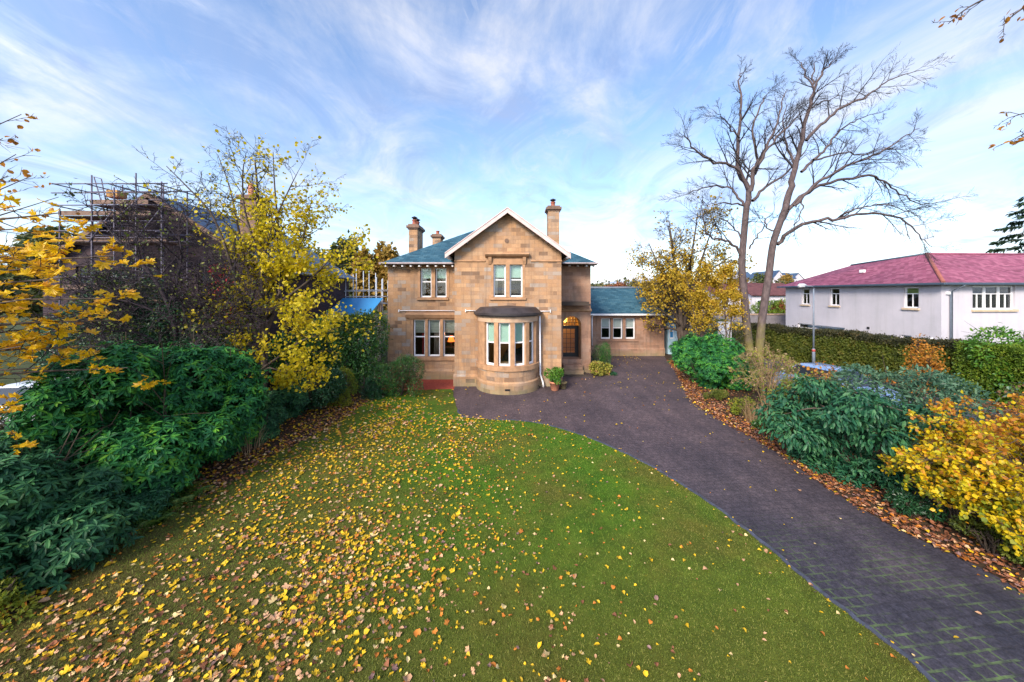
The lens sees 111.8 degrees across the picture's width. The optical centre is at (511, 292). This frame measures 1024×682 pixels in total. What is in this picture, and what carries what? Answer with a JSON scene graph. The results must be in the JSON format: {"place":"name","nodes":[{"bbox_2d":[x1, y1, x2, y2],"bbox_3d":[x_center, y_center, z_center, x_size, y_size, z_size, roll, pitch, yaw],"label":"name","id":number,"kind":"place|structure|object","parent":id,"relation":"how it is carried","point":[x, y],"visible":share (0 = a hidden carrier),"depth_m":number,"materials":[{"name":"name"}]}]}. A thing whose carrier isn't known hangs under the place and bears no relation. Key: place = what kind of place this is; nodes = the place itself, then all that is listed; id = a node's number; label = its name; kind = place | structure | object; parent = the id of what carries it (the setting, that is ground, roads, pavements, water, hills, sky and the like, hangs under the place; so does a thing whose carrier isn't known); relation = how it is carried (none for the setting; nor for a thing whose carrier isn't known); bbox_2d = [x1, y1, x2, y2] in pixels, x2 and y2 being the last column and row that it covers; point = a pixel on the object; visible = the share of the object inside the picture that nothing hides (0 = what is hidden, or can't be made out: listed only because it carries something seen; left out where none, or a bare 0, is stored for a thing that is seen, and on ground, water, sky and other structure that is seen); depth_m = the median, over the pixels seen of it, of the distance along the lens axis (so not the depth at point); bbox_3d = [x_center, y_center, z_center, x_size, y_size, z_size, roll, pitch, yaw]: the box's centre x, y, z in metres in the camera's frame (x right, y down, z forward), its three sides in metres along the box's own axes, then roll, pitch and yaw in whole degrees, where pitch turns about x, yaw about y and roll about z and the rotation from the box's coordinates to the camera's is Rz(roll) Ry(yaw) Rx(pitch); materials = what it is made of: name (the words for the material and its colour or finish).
{"place":"outdoors","nodes":[
{"label":"outdoors","id":0,"kind":"place"},
{"bbox_2d":[33,169,287,360],"bbox_3d":[-12.592,-0.809,12.579,9.349,8.241,5.397,0,0,0],"label":"bare tree","id":1,"kind":"object","parent":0,"point":[175,295],"visible":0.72,"depth_m":11.96,"materials":[{"name":"brown plant"}]},
{"bbox_2d":[2,372,412,620],"bbox_3d":[-8.273,4.692,8.500,7.454,0.001,25.000,0,0,0],"label":"flower bed","id":2,"kind":"object","parent":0,"point":[297,420],"visible":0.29,"depth_m":10.74,"materials":[{"name":"soil"}]},
{"bbox_2d":[0,563,44,632],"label":"shrub","id":3,"kind":"object","parent":2,"relation":"on","point":[6,594],"visible":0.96,"depth_m":5.03,"materials":[{"name":"green plant"}]},
{"bbox_2d":[0,425,146,599],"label":"rhododendron","id":4,"kind":"object","parent":2,"relation":"on","point":[42,495],"visible":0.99,"depth_m":5.72,"materials":[{"name":"green plant"}]},
{"bbox_2d":[0,113,170,454],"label":"maple tree","id":5,"kind":"object","parent":2,"relation":"on","point":[42,267],"visible":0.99,"depth_m":6.07,"materials":[{"name":"yellow plant"}]},
{"bbox_2d":[0,309,275,517],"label":"rhododendron","id":6,"kind":"object","parent":2,"relation":"on","point":[207,404],"visible":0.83,"depth_m":7.62,"materials":[{"name":"green plant"}]},
{"bbox_2d":[112,486,175,531],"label":"shrub","id":7,"kind":"object","parent":2,"relation":"on","point":[154,499],"visible":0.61,"depth_m":7.09,"materials":[{"name":"green plant"}]},
{"bbox_2d":[166,479,219,509],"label":"fern","id":8,"kind":"object","parent":2,"relation":"on","point":[182,499],"visible":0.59,"depth_m":7.74,"materials":[{"name":"green plant"}]},
{"bbox_2d":[136,124,385,400],"bbox_3d":[-8.814,-0.705,12.884,8.499,10.949,4.353,0,0,9],"label":"maple tree","id":9,"kind":"object","parent":2,"relation":"on","point":[284,266],"visible":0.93,"depth_m":12.66,"materials":[{"name":"yellow plant"}]},
{"bbox_2d":[246,405,290,446],"bbox_3d":[-8.322,4.326,11.234,1.543,0.983,1.880,0,0,0],"label":"laurel","id":10,"kind":"object","parent":2,"relation":"on","point":[272,426],"visible":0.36,"depth_m":11.24,"materials":[{"name":"green plant"}]},
{"bbox_2d":[260,385,309,420],"bbox_3d":[-8.592,4.055,12.730,1.996,1.517,1.695,0,0,-38],"label":"laurel","id":11,"kind":"object","parent":2,"relation":"on","point":[294,402],"visible":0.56,"depth_m":12.53,"materials":[{"name":"green plant"}]},
{"bbox_2d":[268,313,360,385],"bbox_3d":[-9.871,2.842,17.331,3.298,3.921,3.776,0,0,30],"label":"laurel","id":12,"kind":"object","parent":2,"relation":"on","point":[310,344],"visible":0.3,"depth_m":16.82,"materials":[{"name":"green plant"}]},
{"bbox_2d":[291,366,348,409],"bbox_3d":[-7.943,3.822,14.079,2.510,1.945,2.021,0,0,0],"label":"laurel","id":13,"kind":"object","parent":2,"relation":"on","point":[316,401],"visible":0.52,"depth_m":13.81,"materials":[{"name":"green plant"}]},
{"bbox_2d":[327,366,358,407],"bbox_3d":[-7.185,3.939,14.724,1.178,1.642,1.338,0,0,0],"label":"privet","id":14,"kind":"object","parent":2,"relation":"on","point":[343,399],"visible":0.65,"depth_m":14.64,"materials":[{"name":"green plant"}]},
{"bbox_2d":[316,307,393,393],"bbox_3d":[-7.784,2.733,17.061,3.516,4.121,2.943,0,0,0],"label":"laurel","id":15,"kind":"object","parent":2,"relation":"on","point":[355,357],"visible":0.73,"depth_m":16.67,"materials":[{"name":"green plant"}]},
{"bbox_2d":[359,376,382,400],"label":"shrub","id":16,"kind":"object","parent":2,"relation":"on","point":[369,390],"visible":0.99,"depth_m":15.28,"materials":[{"name":"green plant"}]},
{"bbox_2d":[371,349,426,397],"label":"shrub","id":17,"kind":"object","parent":2,"relation":"on","point":[397,368],"visible":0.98,"depth_m":15.67,"materials":[{"name":"green plant"}]},
{"bbox_2d":[236,421,268,455],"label":"dry grass","id":18,"kind":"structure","parent":0,"point":[248,447],"depth_m":10.25,"materials":[{"name":"plant"}]},
{"bbox_2d":[374,376,454,389],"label":"path","id":19,"kind":"structure","parent":0,"point":[431,384],"depth_m":17.75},
{"bbox_2d":[0,389,928,681],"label":"lawn","id":20,"kind":"structure","parent":0,"point":[536,593],"depth_m":5.59,"materials":[{"name":"green plant"}]},
{"bbox_2d":[120,504,184,533],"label":"fern","id":21,"kind":"object","parent":20,"relation":"on","point":[148,523],"visible":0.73,"depth_m":6.97,"materials":[{"name":"plant"}]},
{"bbox_2d":[0,306,1023,444],"bbox_3d":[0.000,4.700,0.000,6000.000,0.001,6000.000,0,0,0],"label":"ground","id":22,"kind":"structure","parent":0,"point":[14,359],"depth_m":24.14,"materials":[{"name":"green plant"}]},
{"bbox_2d":[0,403,35,432],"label":"shrub","id":23,"kind":"object","parent":22,"relation":"on","point":[2,425],"visible":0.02,"depth_m":8.63,"materials":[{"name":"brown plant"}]},
{"bbox_2d":[0,224,80,332],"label":"distant tree","id":24,"kind":"object","parent":22,"relation":"on","point":[35,307],"visible":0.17,"depth_m":35.11,"materials":[{"name":"yellow plant"}]},
{"bbox_2d":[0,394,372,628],"bbox_3d":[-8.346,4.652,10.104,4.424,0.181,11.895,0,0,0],"label":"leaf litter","id":25,"kind":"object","parent":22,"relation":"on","point":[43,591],"visible":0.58,"depth_m":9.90,"materials":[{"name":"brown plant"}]},
{"bbox_2d":[106,288,269,403],"bbox_3d":[-12.204,2.209,13.190,5.243,5.141,4.060,0,0,0],"label":"holly","id":26,"kind":"object","parent":22,"relation":"on","point":[162,326],"visible":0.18,"depth_m":12.55,"materials":[{"name":"green plant"}]},
{"bbox_2d":[25,183,355,387],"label":"neighbour house","id":27,"kind":"structure","parent":22,"relation":"on","point":[337,294],"depth_m":17.00,"materials":[{"name":"brown brick"}]},
{"bbox_2d":[329,229,369,297],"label":"distant tree","id":28,"kind":"object","parent":22,"relation":"on","point":[335,247],"visible":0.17,"depth_m":40.91,"materials":[{"name":"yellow plant"}]},
{"bbox_2d":[326,298,382,364],"bbox_3d":[-11.151,2.525,23.410,3.996,4.350,2.420,0,0,0],"label":"lean to","id":29,"kind":"object","parent":22,"relation":"on","point":[358,304],"visible":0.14,"depth_m":23.61,"materials":[{"name":"blue"}]},
{"bbox_2d":[345,269,387,355],"bbox_3d":[-11.615,1.446,25.600,5.062,6.508,1.800,0,0,0],"label":"scaffold","id":30,"kind":"object","parent":22,"relation":"on","point":[375,296],"visible":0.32,"depth_m":26.13,"materials":[{"name":"silver metal"}]},
{"bbox_2d":[349,240,399,313],"bbox_3d":[-15.180,-0.792,40.194,7.005,11.120,4.915,0,0,0],"label":"distant tree","id":31,"kind":"object","parent":22,"relation":"on","point":[383,253],"visible":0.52,"depth_m":39.01,"materials":[{"name":"green plant"}]},
{"bbox_2d":[0,355,1019,681],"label":"fallen leaves","id":32,"kind":"object","parent":22,"relation":"on","point":[302,597],"depth_m":5.86,"materials":[{"name":"yellow plant"}]},
{"bbox_2d":[379,199,669,394],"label":"sandstone house","id":33,"kind":"structure","parent":22,"relation":"on","point":[549,289],"depth_m":18.43,"materials":[{"name":"beige stone"}]},
{"bbox_2d":[414,320,424,355],"bbox_3d":[-5.059,2.457,19.117,0.640,2.006,0.205,0,0,0],"label":"window","id":34,"kind":"structure","parent":33,"relation":"in","point":[419,325],"depth_m":19.09,"materials":[{"name":"white paint"}]},
{"bbox_2d":[421,268,430,296],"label":"window","id":35,"kind":"structure","parent":33,"relation":"in","point":[425,272],"depth_m":19.12,"materials":[{"name":"white paint"}]},
{"bbox_2d":[429,320,439,355],"bbox_3d":[-4.253,2.457,19.117,0.654,2.006,0.205,0,0,0],"label":"window","id":36,"kind":"structure","parent":33,"relation":"in","point":[434,325],"depth_m":19.13,"materials":[{"name":"white paint"}]},
{"bbox_2d":[436,268,445,296],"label":"window","id":37,"kind":"structure","parent":33,"relation":"in","point":[440,272],"depth_m":19.13,"materials":[{"name":"white paint"}]},
{"bbox_2d":[444,320,454,355],"bbox_3d":[-3.421,2.457,19.117,0.678,2.006,0.205,0,0,0],"label":"window","id":38,"kind":"structure","parent":33,"relation":"in","point":[449,325],"depth_m":19.15,"materials":[{"name":"white paint"}]},
{"bbox_2d":[487,322,493,364],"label":"bay window","id":39,"kind":"structure","parent":33,"relation":"in","point":[490,325],"depth_m":16.54,"materials":[{"name":"white paint"}]},
{"bbox_2d":[494,265,505,296],"bbox_3d":[-0.625,-0.622,17.682,0.619,1.637,0.135,0,0,0],"label":"window","id":40,"kind":"structure","parent":33,"relation":"in","point":[499,270],"depth_m":17.72,"materials":[{"name":"white paint"}]},
{"bbox_2d":[499,323,509,365],"bbox_3d":[-0.343,2.385,16.207,0.523,2.030,0.110,0,0,6],"label":"bay window","id":41,"kind":"structure","parent":33,"relation":"in","point":[504,328],"depth_m":16.24,"materials":[{"name":"white paint"}]},
{"bbox_2d":[502,347,521,360],"bbox_3d":[0.243,3.728,18.125,1.740,1.744,0.950,0,0,0],"label":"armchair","id":42,"kind":"object","parent":33,"relation":"in","point":[518,354],"visible":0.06,"depth_m":18.40,"materials":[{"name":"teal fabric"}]},
{"bbox_2d":[510,265,521,296],"bbox_3d":[0.205,-0.622,17.682,0.646,1.637,0.135,0,0,0],"label":"window","id":43,"kind":"structure","parent":33,"relation":"in","point":[515,270],"depth_m":17.72,"materials":[{"name":"white paint"}]},
{"bbox_2d":[515,322,523,365],"bbox_3d":[0.321,2.385,16.312,0.523,2.030,0.110,0,0,-24],"label":"bay window","id":44,"kind":"structure","parent":33,"relation":"in","point":[519,327],"depth_m":16.36,"materials":[{"name":"white paint"}]},
{"bbox_2d":[529,322,532,363],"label":"bay window","id":45,"kind":"structure","parent":33,"relation":"in","point":[530,323],"depth_m":16.82,"materials":[{"name":"white paint"}]},
{"bbox_2d":[563,327,577,355],"bbox_3d":[3.539,2.990,21.330,1.083,1.820,0.060,0,0,0],"label":"front door","id":46,"kind":"structure","parent":33,"relation":"in","point":[566,353],"depth_m":21.30,"materials":[{"name":"black paint"}]},
{"bbox_2d":[601,318,609,338],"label":"window","id":47,"kind":"structure","parent":33,"relation":"in","point":[605,322],"depth_m":26.04,"materials":[{"name":"white paint"}]},
{"bbox_2d":[613,318,621,338],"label":"window","id":48,"kind":"structure","parent":33,"relation":"in","point":[617,322],"depth_m":26.13,"materials":[{"name":"white paint"}]},
{"bbox_2d":[626,318,634,338],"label":"window","id":49,"kind":"structure","parent":33,"relation":"in","point":[630,322],"depth_m":26.05,"materials":[{"name":"white paint"}]},
{"bbox_2d":[377,277,794,308],"bbox_3d":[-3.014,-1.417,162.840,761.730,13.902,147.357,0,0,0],"label":"woods","id":50,"kind":"object","parent":22,"relation":"on","point":[632,283],"visible":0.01,"depth_m":110.05,"materials":[{"name":"green plant"}]},
{"bbox_2d":[588,361,612,375],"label":"hydrangea","id":51,"kind":"object","parent":22,"relation":"on","point":[599,368],"visible":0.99,"depth_m":19.54,"materials":[{"name":"yellow plant"}]},
{"bbox_2d":[591,338,612,362],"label":"dwarf conifer","id":52,"kind":"object","parent":22,"relation":"on","point":[600,356],"visible":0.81,"depth_m":21.20,"materials":[{"name":"green plant"}]},
{"bbox_2d":[664,304,677,353],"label":"garden shed","id":53,"kind":"structure","parent":22,"relation":"on","point":[669,338],"depth_m":26.60,"materials":[{"name":"blue"}]},
{"bbox_2d":[457,409,935,681],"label":"kerb","id":54,"kind":"structure","parent":22,"relation":"on","point":[920,669],"depth_m":5.84,"materials":[{"name":"grey concrete"}]},
{"bbox_2d":[689,318,751,345],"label":"shrub","id":55,"kind":"object","parent":22,"relation":"on","point":[741,339],"visible":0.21,"depth_m":30.84,"materials":[{"name":"green plant"}]},
{"bbox_2d":[736,283,785,313],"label":"bungalow","id":56,"kind":"object","parent":22,"relation":"on","point":[755,292],"visible":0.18,"depth_m":52.47,"materials":[{"name":"white paint"}]},
{"bbox_2d":[726,336,801,406],"bbox_3d":[10.578,3.296,14.533,2.680,2.898,3.202,0,0,28],"label":"shrub","id":57,"kind":"object","parent":22,"relation":"on","point":[758,369],"visible":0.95,"depth_m":14.33,"materials":[{"name":"brown plant"}]},
{"bbox_2d":[750,297,785,313],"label":"shrub","id":58,"kind":"object","parent":22,"relation":"on","point":[769,311],"visible":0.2,"depth_m":45.53,"materials":[{"name":"green plant"}]},
{"bbox_2d":[751,372,845,406],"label":"shrub","id":59,"kind":"object","parent":22,"relation":"on","point":[787,383],"visible":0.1,"depth_m":11.87,"materials":[{"name":"green plant"}]},
{"bbox_2d":[770,370,857,400],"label":"shrub","id":60,"kind":"object","parent":22,"relation":"on","point":[792,377],"visible":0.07,"depth_m":12.72,"materials":[{"name":"green plant"}]},
{"bbox_2d":[658,42,978,363],"bbox_3d":[17.922,-5.277,20.570,19.724,20.249,7.288,0,0,0],"label":"bare tree","id":61,"kind":"object","parent":22,"relation":"on","point":[787,207],"visible":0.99,"depth_m":20.20,"materials":[{"name":"brown plant"}]},
{"bbox_2d":[796,361,846,389],"bbox_3d":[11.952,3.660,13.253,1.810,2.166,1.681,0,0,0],"label":"car","id":62,"kind":"object","parent":22,"relation":"on","point":[815,372],"visible":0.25,"depth_m":13.39,"materials":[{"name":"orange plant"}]},
{"bbox_2d":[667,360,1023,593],"bbox_3d":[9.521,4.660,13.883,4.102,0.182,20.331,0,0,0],"label":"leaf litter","id":63,"kind":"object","parent":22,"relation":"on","point":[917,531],"visible":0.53,"depth_m":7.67,"materials":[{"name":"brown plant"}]},
{"bbox_2d":[751,322,969,390],"bbox_3d":[20.308,3.468,21.553,2.234,2.785,11.792,0,0,-14],"label":"hedge","id":64,"kind":"object","parent":22,"relation":"on","point":[840,347],"visible":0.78,"depth_m":20.73,"materials":[{"name":"green plant"}]},
{"bbox_2d":[744,353,1020,415],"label":"leaf litter","id":65,"kind":"object","parent":22,"relation":"on","point":[997,403],"visible":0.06,"depth_m":15.23,"materials":[{"name":"brown plant"}]},
{"bbox_2d":[898,333,952,399],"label":"shrub","id":66,"kind":"object","parent":22,"relation":"on","point":[925,360],"visible":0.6,"depth_m":14.54,"materials":[{"name":"orange plant"}]},
{"bbox_2d":[877,441,1023,531],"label":"hazel","id":67,"kind":"object","parent":22,"relation":"on","point":[937,484],"visible":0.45,"depth_m":6.85,"materials":[{"name":"yellow plant"}]},
{"bbox_2d":[890,390,1023,512],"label":"hazel","id":68,"kind":"object","parent":22,"relation":"on","point":[1003,440],"visible":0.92,"depth_m":6.68,"materials":[{"name":"yellow plant"}]},
{"bbox_2d":[944,483,1023,556],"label":"hazel","id":69,"kind":"object","parent":22,"relation":"on","point":[1008,519],"visible":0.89,"depth_m":5.92,"materials":[{"name":"yellow plant"}]},
{"bbox_2d":[944,322,1023,404],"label":"laurel","id":70,"kind":"object","parent":22,"relation":"on","point":[1002,333],"visible":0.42,"depth_m":15.03,"materials":[{"name":"green plant"}]},
{"bbox_2d":[952,338,1023,405],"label":"hedge","id":71,"kind":"object","parent":22,"relation":"on","point":[963,363],"visible":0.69,"depth_m":14.87,"materials":[{"name":"green plant"}]},
{"bbox_2d":[976,382,1023,428],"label":"shrub","id":72,"kind":"object","parent":22,"relation":"on","point":[989,405],"visible":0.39,"depth_m":8.72,"materials":[{"name":"green plant"}]},
{"bbox_2d":[985,196,1023,252],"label":"conifer","id":73,"kind":"object","parent":22,"relation":"on","point":[1011,228],"visible":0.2,"depth_m":28.07,"materials":[{"name":"green plant"}]},
{"bbox_2d":[0,0,1023,284],"label":"sky","id":74,"kind":"structure","parent":0,"point":[449,115],"materials":[{"name":"blue"}]},
{"bbox_2d":[689,314,785,341],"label":"boundary wall","id":75,"kind":"structure","parent":0,"point":[776,318],"depth_m":33.00,"materials":[{"name":"stone"}]},
{"bbox_2d":[452,356,1023,681],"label":"driveway","id":76,"kind":"structure","parent":0,"point":[908,594],"depth_m":7.11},
{"bbox_2d":[543,366,563,390],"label":"potted plant","id":77,"kind":"object","parent":76,"relation":"on","point":[552,375],"visible":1,"depth_m":16.56,"materials":[{"name":"green plant"}]},
{"bbox_2d":[739,398,764,421],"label":"dry grass","id":78,"kind":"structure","parent":0,"point":[747,414],"depth_m":12.75,"materials":[{"name":"plant"}]},
{"bbox_2d":[664,353,1023,588],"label":"flower bed","id":79,"kind":"object","parent":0,"point":[741,394],"visible":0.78,"depth_m":7.95,"materials":[{"name":"soil"}]},
{"bbox_2d":[668,333,709,367],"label":"rhododendron","id":80,"kind":"object","parent":79,"relation":"on","point":[674,343],"visible":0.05,"depth_m":21.71,"materials":[{"name":"green plant"}]},
{"bbox_2d":[624,193,756,339],"bbox_3d":[12.003,-0.778,24.167,7.128,11.108,7.323,0,0,-35],"label":"autumn tree","id":81,"kind":"object","parent":79,"relation":"on","point":[681,319],"visible":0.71,"depth_m":23.77,"materials":[{"name":"yellow plant"}]},
{"bbox_2d":[667,258,727,340],"bbox_3d":[11.348,1.349,21.011,3.641,6.812,2.420,0,0,0],"label":"sapling","id":82,"kind":"object","parent":79,"relation":"on","point":[702,298],"visible":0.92,"depth_m":20.86,"materials":[{"name":"yellow plant"}]},
{"bbox_2d":[666,329,762,391],"bbox_3d":[10.054,3.296,17.412,3.371,3.032,3.342,0,0,-20],"label":"rhododendron","id":83,"kind":"object","parent":79,"relation":"on","point":[712,369],"visible":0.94,"depth_m":16.81,"materials":[{"name":"green plant"}]},
{"bbox_2d":[703,389,728,399],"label":"shrub","id":84,"kind":"object","parent":79,"relation":"on","point":[718,394],"visible":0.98,"depth_m":15.19,"materials":[{"name":"green plant"}]},
{"bbox_2d":[698,259,754,345],"bbox_3d":[13.014,1.380,20.803,2.930,6.745,2.634,0,0,-33],"label":"sapling","id":85,"kind":"object","parent":79,"relation":"on","point":[732,294],"visible":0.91,"depth_m":20.68,"materials":[{"name":"yellow plant"}]},
{"bbox_2d":[727,396,755,417],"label":"shrub","id":86,"kind":"object","parent":79,"relation":"on","point":[735,408],"visible":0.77,"depth_m":13.14,"materials":[{"name":"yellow plant"}]},
{"bbox_2d":[786,441,847,475],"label":"shrub","id":87,"kind":"object","parent":79,"relation":"on","point":[807,458],"visible":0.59,"depth_m":9.24,"materials":[{"name":"green plant"}]},
{"bbox_2d":[750,372,970,470],"bbox_3d":[8.726,3.522,9.334,4.073,2.469,3.438,0,0,0],"label":"laurel tree","id":88,"kind":"object","parent":79,"relation":"on","point":[836,411],"visible":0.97,"depth_m":8.77,"materials":[{"name":"green plant"}]},
{"bbox_2d":[825,446,917,494],"bbox_3d":[8.917,4.378,8.519,1.922,0.854,1.481,0,0,0],"label":"shrub","id":89,"kind":"object","parent":79,"relation":"on","point":[870,473],"visible":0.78,"depth_m":8.38,"materials":[{"name":"green plant"}]},
{"bbox_2d":[883,485,949,522],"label":"shrub","id":90,"kind":"object","parent":79,"relation":"on","point":[908,503],"visible":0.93,"depth_m":7.23,"materials":[{"name":"green plant"}]},
{"bbox_2d":[830,355,1005,449],"bbox_3d":[11.926,3.420,10.802,4.291,2.812,2.931,0,0,0],"label":"shrub","id":91,"kind":"object","parent":79,"relation":"on","point":[948,383],"visible":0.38,"depth_m":10.46,"materials":[{"name":"green plant"}]},
{"bbox_2d":[932,0,1023,149],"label":"beech tree","id":92,"kind":"object","parent":79,"relation":"on","point":[1007,20],"visible":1,"depth_m":5.63,"materials":[{"name":"orange plant"}]},
{"bbox_2d":[948,515,1023,564],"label":"shrub","id":93,"kind":"object","parent":79,"relation":"on","point":[985,533],"visible":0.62,"depth_m":6.33,"materials":[{"name":"green plant"}]},
{"bbox_2d":[715,353,1022,461],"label":"road","id":94,"kind":"structure","parent":0,"point":[972,416],"depth_m":15.63,"materials":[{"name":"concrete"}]},
{"bbox_2d":[797,284,814,362],"bbox_3d":[18.492,2.054,21.738,1.340,5.291,0.252,0,0,-12],"label":"street lamp","id":95,"kind":"object","parent":94,"relation":"on","point":[813,344],"visible":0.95,"depth_m":21.86,"materials":[{"name":"metal"}]},
{"bbox_2d":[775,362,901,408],"bbox_3d":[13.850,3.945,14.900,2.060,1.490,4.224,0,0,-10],"label":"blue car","id":96,"kind":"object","parent":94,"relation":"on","point":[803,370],"visible":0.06,"depth_m":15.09,"materials":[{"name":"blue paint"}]},
{"bbox_2d":[777,253,1023,343],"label":"white house","id":97,"kind":"structure","parent":0,"point":[954,295],"depth_m":21.42,"materials":[{"name":"paint"}]},
{"bbox_2d":[905,287,918,307],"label":"window","id":98,"kind":"structure","parent":97,"relation":"in","point":[908,290],"depth_m":21.06,"materials":[{"name":"white paint"}]},
{"bbox_2d":[973,286,983,308],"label":"window","id":99,"kind":"structure","parent":97,"relation":"in","point":[978,291],"depth_m":19.74,"materials":[{"name":"white paint"}]},
{"bbox_2d":[984,286,997,308],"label":"window","id":100,"kind":"structure","parent":97,"relation":"in","point":[990,292],"depth_m":19.77,"materials":[{"name":"white paint"}]},
{"bbox_2d":[998,286,1012,308],"bbox_3d":[28.160,0.260,19.817,0.860,1.320,0.070,0,0,-3],"label":"window","id":101,"kind":"structure","parent":97,"relation":"in","point":[1005,293],"depth_m":19.81,"materials":[{"name":"white paint"}]},
{"label":"yard","id":102,"kind":"structure","parent":0,"visible":0},
{"bbox_2d":[0,377,68,423],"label":"silver car","id":103,"kind":"object","parent":102,"relation":"on","point":[12,388],"visible":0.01,"depth_m":11.73,"materials":[{"name":"white paint"}]},
{"bbox_2d":[18,288,165,376],"bbox_3d":[-16.910,2.182,14.212,5.696,5.163,3.551,0,0,0],"label":"holly","id":104,"kind":"object","parent":102,"relation":"on","point":[44,358],"visible":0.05,"depth_m":13.72,"materials":[{"name":"green plant"}]},
{"bbox_2d":[69,258,173,359],"bbox_3d":[-15.142,1.713,13.425,3.828,6.110,4.556,0,0,-43],"label":"holly","id":105,"kind":"object","parent":102,"relation":"on","point":[138,300],"visible":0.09,"depth_m":13.27,"materials":[{"name":"green plant"}]},
{"bbox_2d":[51,173,194,360],"bbox_3d":[-17.597,-0.281,15.800,5.067,9.962,1.800,0,0,0],"label":"scaffold","id":106,"kind":"object","parent":102,"relation":"on","point":[93,241],"visible":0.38,"depth_m":15.22,"materials":[{"name":"grey metal"}]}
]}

